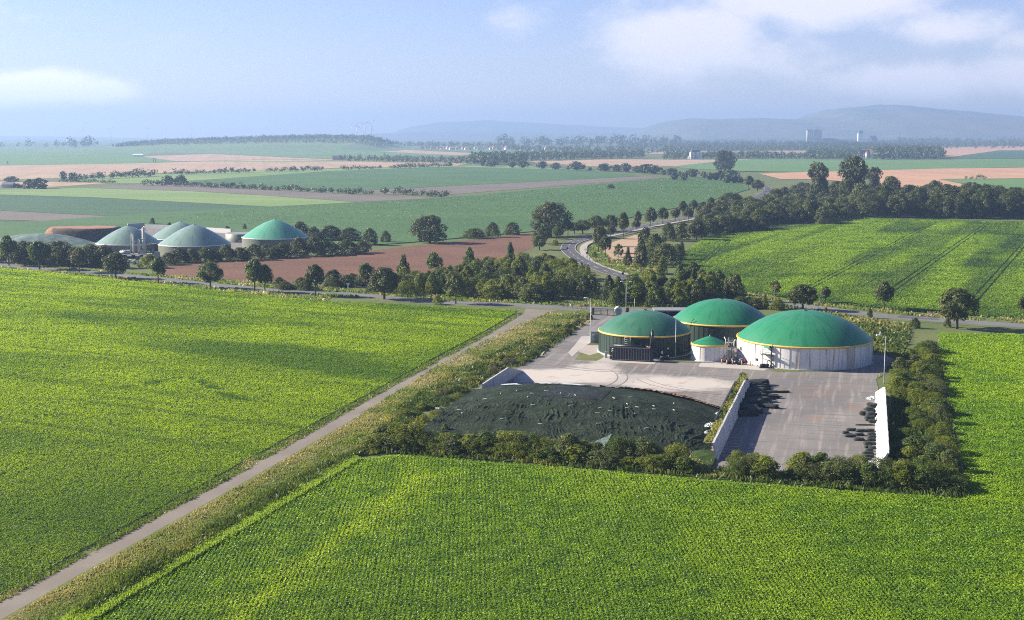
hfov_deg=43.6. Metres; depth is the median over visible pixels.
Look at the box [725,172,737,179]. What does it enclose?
tree
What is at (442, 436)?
shrub
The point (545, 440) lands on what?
shrub
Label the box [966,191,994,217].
oak tree
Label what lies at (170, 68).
sky
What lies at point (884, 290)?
roadside tree
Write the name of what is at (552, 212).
oak tree
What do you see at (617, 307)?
storage tank
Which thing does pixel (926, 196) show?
oak tree
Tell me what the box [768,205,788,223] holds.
shrub
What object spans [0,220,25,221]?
field
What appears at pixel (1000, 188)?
broadleaf tree
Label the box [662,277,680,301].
shrub
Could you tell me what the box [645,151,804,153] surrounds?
field ripe
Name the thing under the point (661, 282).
shrub
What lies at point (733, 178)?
tree
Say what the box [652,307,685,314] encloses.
open shed
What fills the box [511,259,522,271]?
shrub
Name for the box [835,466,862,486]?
shrub
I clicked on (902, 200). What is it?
broadleaf tree
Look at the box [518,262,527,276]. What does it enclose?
shrub
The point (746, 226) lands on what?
shrub
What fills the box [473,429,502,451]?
shrub
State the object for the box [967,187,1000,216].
broadleaf tree
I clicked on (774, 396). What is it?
net heap
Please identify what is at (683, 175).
tree
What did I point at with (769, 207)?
shrub
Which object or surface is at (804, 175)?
field orange
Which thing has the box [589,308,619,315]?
sliding gate
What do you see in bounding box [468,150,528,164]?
woodland
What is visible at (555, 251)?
bend verge
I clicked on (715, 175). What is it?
tree
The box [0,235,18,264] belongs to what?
roadside tree
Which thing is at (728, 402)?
silo weeds
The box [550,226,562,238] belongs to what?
broadleaf tree
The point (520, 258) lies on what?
shrub
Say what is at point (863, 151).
farmhouse
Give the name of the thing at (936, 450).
shrub
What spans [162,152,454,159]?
field green
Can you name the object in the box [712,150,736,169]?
oak tree
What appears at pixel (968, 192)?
oak tree
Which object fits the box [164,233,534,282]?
brown field
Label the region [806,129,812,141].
grain silo
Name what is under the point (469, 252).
conifer tree
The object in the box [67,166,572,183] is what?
field light
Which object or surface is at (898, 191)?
oak tree
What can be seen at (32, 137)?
hill
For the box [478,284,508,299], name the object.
shrub
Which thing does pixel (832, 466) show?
shrub
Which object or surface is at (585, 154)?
woodland
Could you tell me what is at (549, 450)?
shrub
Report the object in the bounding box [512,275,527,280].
shrub
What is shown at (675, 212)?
roadside tree
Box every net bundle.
[859,410,865,415]
[863,406,874,411]
[864,415,874,420]
[865,411,876,416]
[868,403,876,407]
[868,419,876,422]
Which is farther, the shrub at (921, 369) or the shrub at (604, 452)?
the shrub at (921, 369)
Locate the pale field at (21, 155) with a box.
[0,146,177,164]
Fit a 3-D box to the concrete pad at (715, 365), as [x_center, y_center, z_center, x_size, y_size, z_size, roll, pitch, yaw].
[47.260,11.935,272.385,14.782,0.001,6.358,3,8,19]
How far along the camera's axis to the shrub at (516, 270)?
415.77 m
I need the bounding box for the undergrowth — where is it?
[4,175,953,460]
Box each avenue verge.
[6,256,651,311]
[747,299,1023,329]
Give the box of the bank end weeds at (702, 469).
[681,450,714,471]
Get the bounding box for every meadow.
[414,146,558,153]
[754,304,909,377]
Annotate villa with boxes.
[688,150,700,158]
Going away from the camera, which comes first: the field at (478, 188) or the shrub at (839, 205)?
the shrub at (839, 205)
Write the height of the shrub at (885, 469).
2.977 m
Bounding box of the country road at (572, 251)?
[476,163,771,278]
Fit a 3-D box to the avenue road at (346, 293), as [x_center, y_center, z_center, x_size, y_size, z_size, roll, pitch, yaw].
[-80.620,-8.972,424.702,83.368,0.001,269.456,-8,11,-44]
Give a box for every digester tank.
[96,225,160,252]
[153,221,189,241]
[158,224,230,257]
[242,219,308,247]
[597,309,690,358]
[674,298,765,347]
[690,335,728,361]
[735,310,873,370]
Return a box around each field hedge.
[58,178,115,182]
[76,168,157,178]
[140,179,448,196]
[163,167,255,174]
[265,165,323,171]
[340,165,381,169]
[388,161,452,167]
[964,174,986,178]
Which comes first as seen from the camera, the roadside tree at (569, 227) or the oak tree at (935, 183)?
the roadside tree at (569, 227)
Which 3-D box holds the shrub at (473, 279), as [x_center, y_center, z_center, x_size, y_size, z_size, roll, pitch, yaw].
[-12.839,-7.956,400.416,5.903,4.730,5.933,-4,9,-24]
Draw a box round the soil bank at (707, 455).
[691,450,714,472]
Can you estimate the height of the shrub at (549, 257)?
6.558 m
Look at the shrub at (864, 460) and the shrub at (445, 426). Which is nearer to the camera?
the shrub at (864, 460)
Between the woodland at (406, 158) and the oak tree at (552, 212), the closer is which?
the oak tree at (552, 212)
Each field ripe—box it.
[0,159,466,179]
[0,181,101,186]
[143,154,358,160]
[386,150,470,154]
[528,159,748,166]
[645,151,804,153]
[941,146,1023,157]
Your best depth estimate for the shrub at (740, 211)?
696.30 m
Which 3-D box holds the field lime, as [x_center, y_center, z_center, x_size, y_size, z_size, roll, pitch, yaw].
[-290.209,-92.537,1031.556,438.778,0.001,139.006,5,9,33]
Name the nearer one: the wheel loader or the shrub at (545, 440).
the shrub at (545, 440)
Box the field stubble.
[603,235,637,258]
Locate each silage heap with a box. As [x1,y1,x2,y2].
[0,233,96,245]
[45,225,120,241]
[395,382,719,473]
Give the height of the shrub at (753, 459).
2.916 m
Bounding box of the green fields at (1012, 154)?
[942,150,1023,158]
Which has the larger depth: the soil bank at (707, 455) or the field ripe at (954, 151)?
the field ripe at (954, 151)
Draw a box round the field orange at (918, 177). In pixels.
[872,167,1023,186]
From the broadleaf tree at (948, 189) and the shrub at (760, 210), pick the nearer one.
the shrub at (760, 210)
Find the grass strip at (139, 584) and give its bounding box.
[60,455,360,619]
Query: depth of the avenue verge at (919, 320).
339.17 m
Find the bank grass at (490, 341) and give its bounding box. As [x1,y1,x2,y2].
[352,311,561,437]
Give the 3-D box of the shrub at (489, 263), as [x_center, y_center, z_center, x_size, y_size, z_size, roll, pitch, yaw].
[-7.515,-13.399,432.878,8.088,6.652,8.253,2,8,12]
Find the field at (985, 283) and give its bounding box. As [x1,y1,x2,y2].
[684,220,1023,318]
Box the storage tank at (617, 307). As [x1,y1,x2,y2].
[614,306,621,314]
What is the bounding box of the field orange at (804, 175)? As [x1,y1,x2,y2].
[762,171,864,180]
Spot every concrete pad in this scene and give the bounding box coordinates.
[568,336,589,355]
[599,357,656,363]
[699,362,768,370]
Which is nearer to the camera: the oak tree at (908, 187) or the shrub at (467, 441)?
the shrub at (467, 441)
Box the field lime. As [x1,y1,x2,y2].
[0,188,348,205]
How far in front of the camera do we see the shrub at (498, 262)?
439.07 m
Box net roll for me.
[856,424,873,425]
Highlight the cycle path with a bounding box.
[580,218,697,273]
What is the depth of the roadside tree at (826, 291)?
371.92 m
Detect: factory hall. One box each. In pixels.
[823,138,835,141]
[835,139,848,141]
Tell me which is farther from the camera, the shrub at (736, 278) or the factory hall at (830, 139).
the factory hall at (830, 139)
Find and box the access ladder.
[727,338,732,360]
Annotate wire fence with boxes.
[563,302,589,309]
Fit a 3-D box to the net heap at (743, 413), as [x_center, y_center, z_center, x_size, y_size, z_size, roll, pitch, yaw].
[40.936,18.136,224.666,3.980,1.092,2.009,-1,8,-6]
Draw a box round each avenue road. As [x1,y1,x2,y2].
[0,261,652,310]
[748,301,1023,327]
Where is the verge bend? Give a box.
[588,245,655,273]
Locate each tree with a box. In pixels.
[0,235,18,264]
[0,255,7,262]
[5,248,23,262]
[13,241,30,263]
[22,251,41,263]
[26,241,52,268]
[34,243,50,264]
[45,240,75,264]
[56,245,71,265]
[59,171,66,179]
[65,246,78,266]
[68,172,79,181]
[70,247,87,271]
[78,244,99,266]
[88,246,103,266]
[94,244,112,266]
[101,252,129,278]
[150,257,167,282]
[195,262,223,286]
[244,258,263,290]
[256,264,273,290]
[303,264,324,294]
[358,263,374,281]
[368,267,400,298]
[396,254,409,273]
[407,215,447,242]
[426,252,442,269]
[445,274,465,303]
[461,247,474,263]
[484,160,498,166]
[506,242,514,259]
[509,161,515,167]
[517,160,529,167]
[529,201,573,236]
[531,235,546,249]
[532,225,551,239]
[535,161,547,168]
[550,163,560,169]
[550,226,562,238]
[565,221,573,230]
[569,161,585,169]
[570,222,579,233]
[573,220,590,233]
[588,215,606,227]
[592,226,606,251]
[597,163,611,170]
[598,236,611,255]
[602,215,617,227]
[606,225,616,237]
[611,164,621,171]
[613,243,623,255]
[617,212,628,236]
[620,163,631,171]
[623,247,632,266]
[631,166,640,171]
[631,220,641,227]
[632,251,647,271]
[634,211,641,221]
[634,238,647,256]
[637,164,648,172]
[642,164,653,171]
[644,207,657,226]
[645,165,662,173]
[657,207,668,223]
[665,168,677,174]
[670,172,677,179]
[670,208,680,221]
[678,201,687,215]
[680,172,687,179]
[683,207,693,219]
[684,169,699,176]
[686,220,703,239]
[688,200,698,213]
[690,267,697,290]
[706,172,712,179]
[707,197,714,202]
[711,172,718,179]
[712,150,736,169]
[714,192,743,202]
[718,169,725,179]
[720,169,739,176]
[722,175,730,182]
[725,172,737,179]
[727,274,735,299]
[729,175,737,182]
[736,176,742,182]
[744,176,753,188]
[751,180,764,190]
[764,188,791,196]
[769,280,780,296]
[780,186,789,193]
[785,284,817,308]
[798,199,818,222]
[805,161,828,194]
[819,286,830,301]
[827,181,839,194]
[837,156,868,196]
[837,179,853,197]
[852,189,875,207]
[854,192,887,216]
[867,166,883,188]
[867,187,880,194]
[874,189,890,215]
[874,281,894,308]
[878,184,895,191]
[881,175,901,190]
[886,193,915,217]
[891,189,905,210]
[900,184,913,192]
[901,190,926,216]
[910,185,928,195]
[910,192,929,215]
[921,193,946,216]
[927,185,944,196]
[929,180,942,185]
[929,186,959,214]
[936,191,953,214]
[937,191,971,217]
[937,287,980,328]
[955,188,978,216]
[961,182,981,186]
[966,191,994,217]
[967,185,979,189]
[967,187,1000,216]
[980,183,993,187]
[992,185,1007,191]
[992,192,1022,217]
[994,195,1021,218]
[1006,188,1023,216]
[1017,296,1023,313]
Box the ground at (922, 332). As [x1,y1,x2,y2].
[0,138,1023,600]
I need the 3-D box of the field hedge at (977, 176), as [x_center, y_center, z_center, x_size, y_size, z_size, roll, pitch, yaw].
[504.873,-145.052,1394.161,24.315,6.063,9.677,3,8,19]
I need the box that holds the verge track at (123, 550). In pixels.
[1,310,589,619]
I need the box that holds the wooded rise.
[36,139,420,152]
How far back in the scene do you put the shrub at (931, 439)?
200.74 m
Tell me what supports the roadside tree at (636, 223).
on the bend verge at (555, 251)
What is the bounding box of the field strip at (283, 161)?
[213,159,415,161]
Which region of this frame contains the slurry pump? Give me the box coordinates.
[759,360,768,367]
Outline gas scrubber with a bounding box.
[120,226,159,258]
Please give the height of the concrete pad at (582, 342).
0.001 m
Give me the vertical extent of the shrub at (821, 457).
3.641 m
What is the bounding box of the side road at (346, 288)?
[321,286,367,292]
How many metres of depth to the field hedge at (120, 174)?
1432.46 m
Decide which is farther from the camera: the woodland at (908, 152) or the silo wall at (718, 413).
the woodland at (908, 152)
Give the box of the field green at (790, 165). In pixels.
[670,159,1023,171]
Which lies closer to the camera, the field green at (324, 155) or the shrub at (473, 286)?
the shrub at (473, 286)
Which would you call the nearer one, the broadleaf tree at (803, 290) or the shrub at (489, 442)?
the shrub at (489, 442)
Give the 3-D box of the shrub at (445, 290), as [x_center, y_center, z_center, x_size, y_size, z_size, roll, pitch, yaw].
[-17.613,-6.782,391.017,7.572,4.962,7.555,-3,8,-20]
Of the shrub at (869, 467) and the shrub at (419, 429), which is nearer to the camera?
the shrub at (869, 467)
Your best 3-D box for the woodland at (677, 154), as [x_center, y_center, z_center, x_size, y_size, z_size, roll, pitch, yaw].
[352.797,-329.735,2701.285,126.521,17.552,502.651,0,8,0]
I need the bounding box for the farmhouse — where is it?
[859,150,869,157]
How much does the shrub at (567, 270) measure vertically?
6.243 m
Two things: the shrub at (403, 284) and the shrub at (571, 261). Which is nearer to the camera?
the shrub at (403, 284)
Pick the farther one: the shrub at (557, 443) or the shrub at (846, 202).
the shrub at (846, 202)
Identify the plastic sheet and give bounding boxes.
[591,434,611,450]
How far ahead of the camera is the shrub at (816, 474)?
180.91 m
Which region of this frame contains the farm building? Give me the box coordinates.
[133,154,143,156]
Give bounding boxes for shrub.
[169,247,187,262]
[242,244,265,259]
[290,237,309,256]
[293,221,310,237]
[302,236,324,255]
[316,240,339,255]
[317,225,342,239]
[332,239,360,254]
[337,227,361,241]
[359,433,388,450]
[368,436,393,452]
[369,425,395,444]
[378,422,414,444]
[379,231,390,241]
[387,432,421,451]
[389,434,407,450]
[394,273,410,291]
[394,280,421,296]
[397,424,421,443]
[398,267,410,276]
[406,270,426,290]
[407,421,430,446]
[414,272,425,293]
[417,430,443,446]
[425,271,438,294]
[426,442,451,455]
[432,432,454,450]
[434,271,442,289]
[434,275,446,293]
[434,439,467,456]
[441,423,448,430]
[442,271,459,291]
[442,287,462,296]
[443,433,463,447]
[444,265,454,279]
[452,264,463,272]
[454,277,473,297]
[456,433,481,450]
[456,438,478,456]
[459,265,473,276]
[461,258,472,264]
[461,439,487,454]
[464,279,476,293]
[468,262,480,276]
[469,277,477,290]
[471,258,482,264]
[473,261,482,277]
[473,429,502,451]
[475,271,493,283]
[475,277,487,295]
[476,265,492,279]
[477,436,504,453]
[478,279,504,297]
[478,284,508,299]
[481,256,491,263]
[482,261,495,273]
[484,257,500,263]
[489,441,518,458]
[490,264,504,277]
[492,430,515,451]
[493,267,508,277]
[494,258,504,266]
[498,274,516,297]
[502,430,531,452]
[503,259,512,272]
[505,442,530,458]
[510,277,530,299]
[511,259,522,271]
[511,265,523,277]
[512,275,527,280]
[515,253,531,263]
[516,255,525,263]
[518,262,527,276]
[518,282,549,302]
[519,432,545,454]
[526,268,534,279]
[527,255,545,267]
[527,260,541,270]
[528,275,548,295]
[530,272,540,289]
[532,436,556,457]
[532,446,561,463]
[537,275,555,299]
[539,263,552,275]
[540,264,551,272]
[541,271,553,278]
[544,255,555,262]
[547,258,563,269]
[548,449,576,462]
[549,275,572,299]
[551,273,567,281]
[552,265,567,274]
[553,438,574,451]
[555,266,575,280]
[555,433,583,457]
[561,276,579,295]
[561,444,590,462]
[563,263,581,274]
[564,257,579,268]
[566,270,584,291]
[573,439,592,454]
[574,264,595,282]
[575,268,589,282]
[576,275,592,297]
[578,450,609,466]
[586,275,600,291]
[586,442,604,458]
[591,449,617,467]
[596,451,622,469]
[600,275,616,302]
[600,434,631,459]
[605,281,624,300]
[607,287,625,304]
[612,436,637,457]
[615,276,623,288]
[615,456,642,470]
[620,436,656,461]
[622,274,634,288]
[622,283,647,302]
[623,276,644,299]
[623,285,645,304]
[627,457,653,471]
[629,442,666,465]
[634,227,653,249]
[639,268,660,286]
[640,454,669,471]
[644,284,665,305]
[645,233,667,253]
[645,273,655,289]
[645,286,665,302]
[650,243,682,266]
[653,450,680,465]
[653,453,679,469]
[657,278,667,286]
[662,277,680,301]
[664,442,688,467]
[667,282,686,306]
[670,456,699,473]
[673,264,684,277]
[675,272,685,280]
[675,280,694,303]
[681,270,689,280]
[685,262,700,278]
[686,279,698,302]
[689,277,707,304]
[690,220,709,237]
[696,283,720,301]
[697,272,706,278]
[701,214,719,231]
[702,219,719,235]
[703,270,716,289]
[703,274,724,298]
[705,218,722,233]
[707,206,724,212]
[716,216,737,232]
[716,269,725,294]
[718,204,728,211]
[718,214,738,231]
[718,278,736,298]
[723,458,748,477]
[724,449,745,467]
[725,274,747,299]
[729,205,741,212]
[731,199,743,205]
[731,214,756,231]
[731,454,759,476]
[732,212,741,217]
[738,219,755,230]
[739,209,749,215]
[741,452,769,473]
[743,201,755,206]
[743,205,757,211]
[748,212,767,228]
[749,208,768,221]
[749,454,782,480]
[753,214,770,229]
[764,209,779,223]
[765,205,780,221]
[768,200,781,204]
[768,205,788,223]
[779,206,802,222]
[783,451,820,477]
[785,464,811,481]
[786,459,824,481]
[787,205,814,223]
[792,200,803,205]
[806,452,837,479]
[807,465,837,483]
[814,206,834,223]
[816,461,854,486]
[822,454,849,474]
[830,457,861,477]
[833,202,847,215]
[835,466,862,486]
[838,199,853,209]
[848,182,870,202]
[848,453,872,480]
[850,199,862,215]
[854,462,883,486]
[867,456,893,483]
[872,466,902,489]
[884,376,908,391]
[888,460,920,491]
[889,458,915,472]
[890,372,912,385]
[891,357,910,371]
[893,427,922,439]
[893,435,928,454]
[894,446,923,461]
[899,472,934,492]
[900,406,924,419]
[904,412,934,424]
[905,381,931,391]
[906,388,929,405]
[907,418,933,431]
[910,455,932,466]
[910,455,932,479]
[912,462,943,490]
[914,460,952,487]
[916,364,936,378]
[919,434,938,445]
[919,441,952,457]
[923,381,948,395]
[923,397,955,416]
[924,444,958,461]
[925,426,950,440]
[928,380,948,394]
[928,403,952,423]
[931,435,962,453]
[934,474,970,494]
[936,448,963,471]
[940,463,959,473]
[941,467,968,486]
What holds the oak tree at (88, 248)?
on the ground at (922, 332)
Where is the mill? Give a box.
[868,136,877,142]
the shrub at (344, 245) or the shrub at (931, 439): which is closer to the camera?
the shrub at (931, 439)
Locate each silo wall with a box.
[482,367,521,387]
[712,380,750,460]
[714,381,736,421]
[875,387,888,468]
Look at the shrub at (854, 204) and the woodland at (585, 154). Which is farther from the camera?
the woodland at (585, 154)
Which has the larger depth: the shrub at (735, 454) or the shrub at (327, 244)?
the shrub at (327, 244)
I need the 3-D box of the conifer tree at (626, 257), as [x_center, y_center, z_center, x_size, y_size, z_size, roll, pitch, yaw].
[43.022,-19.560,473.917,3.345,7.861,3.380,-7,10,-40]
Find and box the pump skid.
[659,355,669,360]
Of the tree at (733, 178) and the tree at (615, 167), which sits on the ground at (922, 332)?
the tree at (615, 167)
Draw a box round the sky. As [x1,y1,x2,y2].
[0,0,1023,137]
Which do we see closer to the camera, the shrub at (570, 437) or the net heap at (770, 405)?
the shrub at (570, 437)
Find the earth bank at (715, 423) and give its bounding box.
[703,383,741,442]
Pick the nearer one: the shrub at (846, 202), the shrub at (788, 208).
the shrub at (788, 208)
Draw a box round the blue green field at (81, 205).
[0,195,262,215]
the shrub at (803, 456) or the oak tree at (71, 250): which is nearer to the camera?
the shrub at (803, 456)
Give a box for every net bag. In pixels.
[844,434,855,437]
[853,437,864,440]
[854,432,864,435]
[855,429,865,431]
[862,451,873,453]
[863,441,871,444]
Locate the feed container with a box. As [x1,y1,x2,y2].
[610,329,653,361]
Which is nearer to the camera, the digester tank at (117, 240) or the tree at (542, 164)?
the digester tank at (117, 240)
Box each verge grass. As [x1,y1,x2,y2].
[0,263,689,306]
[738,291,1023,322]
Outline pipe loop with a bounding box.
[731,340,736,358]
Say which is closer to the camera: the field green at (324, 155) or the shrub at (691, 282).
the shrub at (691, 282)
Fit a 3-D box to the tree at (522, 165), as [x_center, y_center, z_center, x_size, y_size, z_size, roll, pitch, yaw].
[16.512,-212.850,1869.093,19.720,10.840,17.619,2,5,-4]
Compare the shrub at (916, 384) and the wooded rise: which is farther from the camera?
the wooded rise
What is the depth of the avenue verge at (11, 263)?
377.72 m
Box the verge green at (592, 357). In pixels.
[575,343,603,360]
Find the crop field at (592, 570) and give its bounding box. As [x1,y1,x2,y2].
[100,334,1023,619]
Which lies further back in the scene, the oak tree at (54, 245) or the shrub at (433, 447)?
the oak tree at (54, 245)
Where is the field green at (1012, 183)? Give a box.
[940,178,1023,188]
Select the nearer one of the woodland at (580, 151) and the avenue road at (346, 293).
the avenue road at (346, 293)
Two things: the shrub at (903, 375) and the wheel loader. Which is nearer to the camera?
the shrub at (903, 375)
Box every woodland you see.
[0,138,97,147]
[65,135,94,147]
[111,133,394,146]
[338,152,472,163]
[393,140,512,147]
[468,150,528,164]
[478,148,638,155]
[495,133,682,146]
[511,144,680,153]
[527,149,645,159]
[563,138,1022,144]
[619,140,1023,147]
[662,150,689,158]
[663,143,939,150]
[701,150,856,158]
[781,140,884,146]
[805,147,862,158]
[871,144,946,159]
[895,135,1023,143]
[945,144,1023,148]
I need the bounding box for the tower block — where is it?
[813,126,821,141]
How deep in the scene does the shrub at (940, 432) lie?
205.43 m
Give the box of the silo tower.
[857,131,862,141]
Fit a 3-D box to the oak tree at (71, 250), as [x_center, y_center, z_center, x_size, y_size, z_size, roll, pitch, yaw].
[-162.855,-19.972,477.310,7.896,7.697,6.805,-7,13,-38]
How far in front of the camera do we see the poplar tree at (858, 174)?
862.97 m
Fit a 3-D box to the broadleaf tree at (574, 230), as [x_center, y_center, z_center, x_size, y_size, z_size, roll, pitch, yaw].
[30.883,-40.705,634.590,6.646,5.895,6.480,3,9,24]
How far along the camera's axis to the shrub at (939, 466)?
178.86 m
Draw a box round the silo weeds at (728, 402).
[704,372,747,441]
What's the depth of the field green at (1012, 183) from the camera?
1324.64 m
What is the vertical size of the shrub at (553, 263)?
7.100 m
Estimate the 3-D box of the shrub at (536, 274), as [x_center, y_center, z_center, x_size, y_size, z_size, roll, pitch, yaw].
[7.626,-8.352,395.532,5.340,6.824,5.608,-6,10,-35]
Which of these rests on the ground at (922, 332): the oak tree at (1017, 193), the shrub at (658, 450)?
the oak tree at (1017, 193)
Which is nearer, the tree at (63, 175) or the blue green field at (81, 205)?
the blue green field at (81, 205)
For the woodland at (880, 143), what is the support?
on the ground at (922, 332)
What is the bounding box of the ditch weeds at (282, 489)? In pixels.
[71,406,421,614]
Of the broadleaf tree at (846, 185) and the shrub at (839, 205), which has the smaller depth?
the shrub at (839, 205)
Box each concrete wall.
[127,223,144,227]
[145,225,169,228]
[206,227,231,232]
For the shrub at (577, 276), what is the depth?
396.71 m
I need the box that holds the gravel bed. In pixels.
[579,345,598,354]
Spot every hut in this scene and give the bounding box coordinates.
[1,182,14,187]
[589,330,598,342]
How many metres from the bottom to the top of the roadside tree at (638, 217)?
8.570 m
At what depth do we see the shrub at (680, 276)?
392.46 m
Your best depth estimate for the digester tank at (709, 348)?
277.85 m
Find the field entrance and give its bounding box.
[898,314,938,319]
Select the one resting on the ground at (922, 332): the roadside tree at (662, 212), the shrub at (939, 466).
the roadside tree at (662, 212)
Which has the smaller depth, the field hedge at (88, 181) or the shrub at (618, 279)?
the shrub at (618, 279)
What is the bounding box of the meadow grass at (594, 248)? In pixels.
[584,244,663,275]
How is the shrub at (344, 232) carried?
on the dark field at (32, 227)
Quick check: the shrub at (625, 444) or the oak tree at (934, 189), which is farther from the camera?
the oak tree at (934, 189)
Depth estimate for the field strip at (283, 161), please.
2298.19 m
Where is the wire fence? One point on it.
(577, 304)
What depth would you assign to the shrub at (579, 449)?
191.81 m
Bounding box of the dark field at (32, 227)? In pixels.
[0,176,749,249]
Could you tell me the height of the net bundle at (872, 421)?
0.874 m
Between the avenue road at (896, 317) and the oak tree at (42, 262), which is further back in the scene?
the oak tree at (42, 262)
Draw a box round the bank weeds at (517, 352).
[351,312,593,454]
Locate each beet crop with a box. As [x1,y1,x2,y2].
[0,267,515,593]
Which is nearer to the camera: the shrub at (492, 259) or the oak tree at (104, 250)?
the shrub at (492, 259)
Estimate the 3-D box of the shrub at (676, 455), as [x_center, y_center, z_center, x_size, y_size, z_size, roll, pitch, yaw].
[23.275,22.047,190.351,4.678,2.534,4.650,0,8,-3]
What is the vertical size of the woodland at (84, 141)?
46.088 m
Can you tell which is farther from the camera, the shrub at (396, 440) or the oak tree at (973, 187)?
the oak tree at (973, 187)
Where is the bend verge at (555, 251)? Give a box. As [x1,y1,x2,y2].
[467,163,775,280]
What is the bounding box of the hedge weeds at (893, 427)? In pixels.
[366,349,968,498]
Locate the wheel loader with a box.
[130,257,141,263]
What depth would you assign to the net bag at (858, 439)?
206.06 m
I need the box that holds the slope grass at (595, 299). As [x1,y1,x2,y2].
[577,295,599,305]
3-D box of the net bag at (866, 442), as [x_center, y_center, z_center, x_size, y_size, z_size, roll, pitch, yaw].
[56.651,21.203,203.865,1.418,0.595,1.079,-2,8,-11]
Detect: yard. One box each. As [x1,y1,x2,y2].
[93,229,244,257]
[477,310,894,471]
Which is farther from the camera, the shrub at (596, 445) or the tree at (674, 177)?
the tree at (674, 177)
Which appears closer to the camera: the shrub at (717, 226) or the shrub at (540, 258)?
the shrub at (540, 258)
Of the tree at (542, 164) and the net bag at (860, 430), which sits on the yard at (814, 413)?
the net bag at (860, 430)
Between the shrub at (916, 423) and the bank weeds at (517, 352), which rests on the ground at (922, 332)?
the bank weeds at (517, 352)
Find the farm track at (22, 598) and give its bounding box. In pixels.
[0,309,556,619]
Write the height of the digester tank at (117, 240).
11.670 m
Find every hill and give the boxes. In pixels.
[0,136,123,138]
[370,131,625,139]
[393,120,642,133]
[617,104,1023,141]
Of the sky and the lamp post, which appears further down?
the lamp post
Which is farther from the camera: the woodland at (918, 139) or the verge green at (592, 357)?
the woodland at (918, 139)
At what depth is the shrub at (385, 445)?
199.03 m
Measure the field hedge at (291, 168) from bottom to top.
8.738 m
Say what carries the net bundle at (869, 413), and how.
on the yard at (814, 413)
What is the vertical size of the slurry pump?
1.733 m
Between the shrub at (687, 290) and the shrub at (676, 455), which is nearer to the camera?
the shrub at (676, 455)
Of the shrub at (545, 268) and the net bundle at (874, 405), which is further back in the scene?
the shrub at (545, 268)
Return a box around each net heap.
[738,410,755,416]
[740,402,749,409]
[740,404,763,413]
[742,398,763,405]
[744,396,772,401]
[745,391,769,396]
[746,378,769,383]
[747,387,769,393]
[749,385,770,389]
[750,382,763,384]
[759,403,779,408]
[767,390,789,392]
[768,394,782,397]
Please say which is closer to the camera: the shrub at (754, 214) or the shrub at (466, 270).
the shrub at (466, 270)
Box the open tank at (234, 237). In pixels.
[225,232,247,242]
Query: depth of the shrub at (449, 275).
400.02 m
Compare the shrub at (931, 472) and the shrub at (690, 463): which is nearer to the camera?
the shrub at (931, 472)
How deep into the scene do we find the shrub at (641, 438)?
190.76 m
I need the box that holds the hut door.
[594,335,597,342]
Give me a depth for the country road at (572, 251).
557.94 m
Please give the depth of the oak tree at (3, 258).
491.40 m
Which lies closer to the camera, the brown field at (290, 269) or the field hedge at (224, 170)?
the brown field at (290, 269)
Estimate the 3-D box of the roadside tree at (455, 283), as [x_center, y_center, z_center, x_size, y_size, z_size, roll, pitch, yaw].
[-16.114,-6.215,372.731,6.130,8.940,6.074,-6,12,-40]
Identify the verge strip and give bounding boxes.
[668,353,693,360]
[769,368,842,371]
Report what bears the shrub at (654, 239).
on the ground at (922, 332)
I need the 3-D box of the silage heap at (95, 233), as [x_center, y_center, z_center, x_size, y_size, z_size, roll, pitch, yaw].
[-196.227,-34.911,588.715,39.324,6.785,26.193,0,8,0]

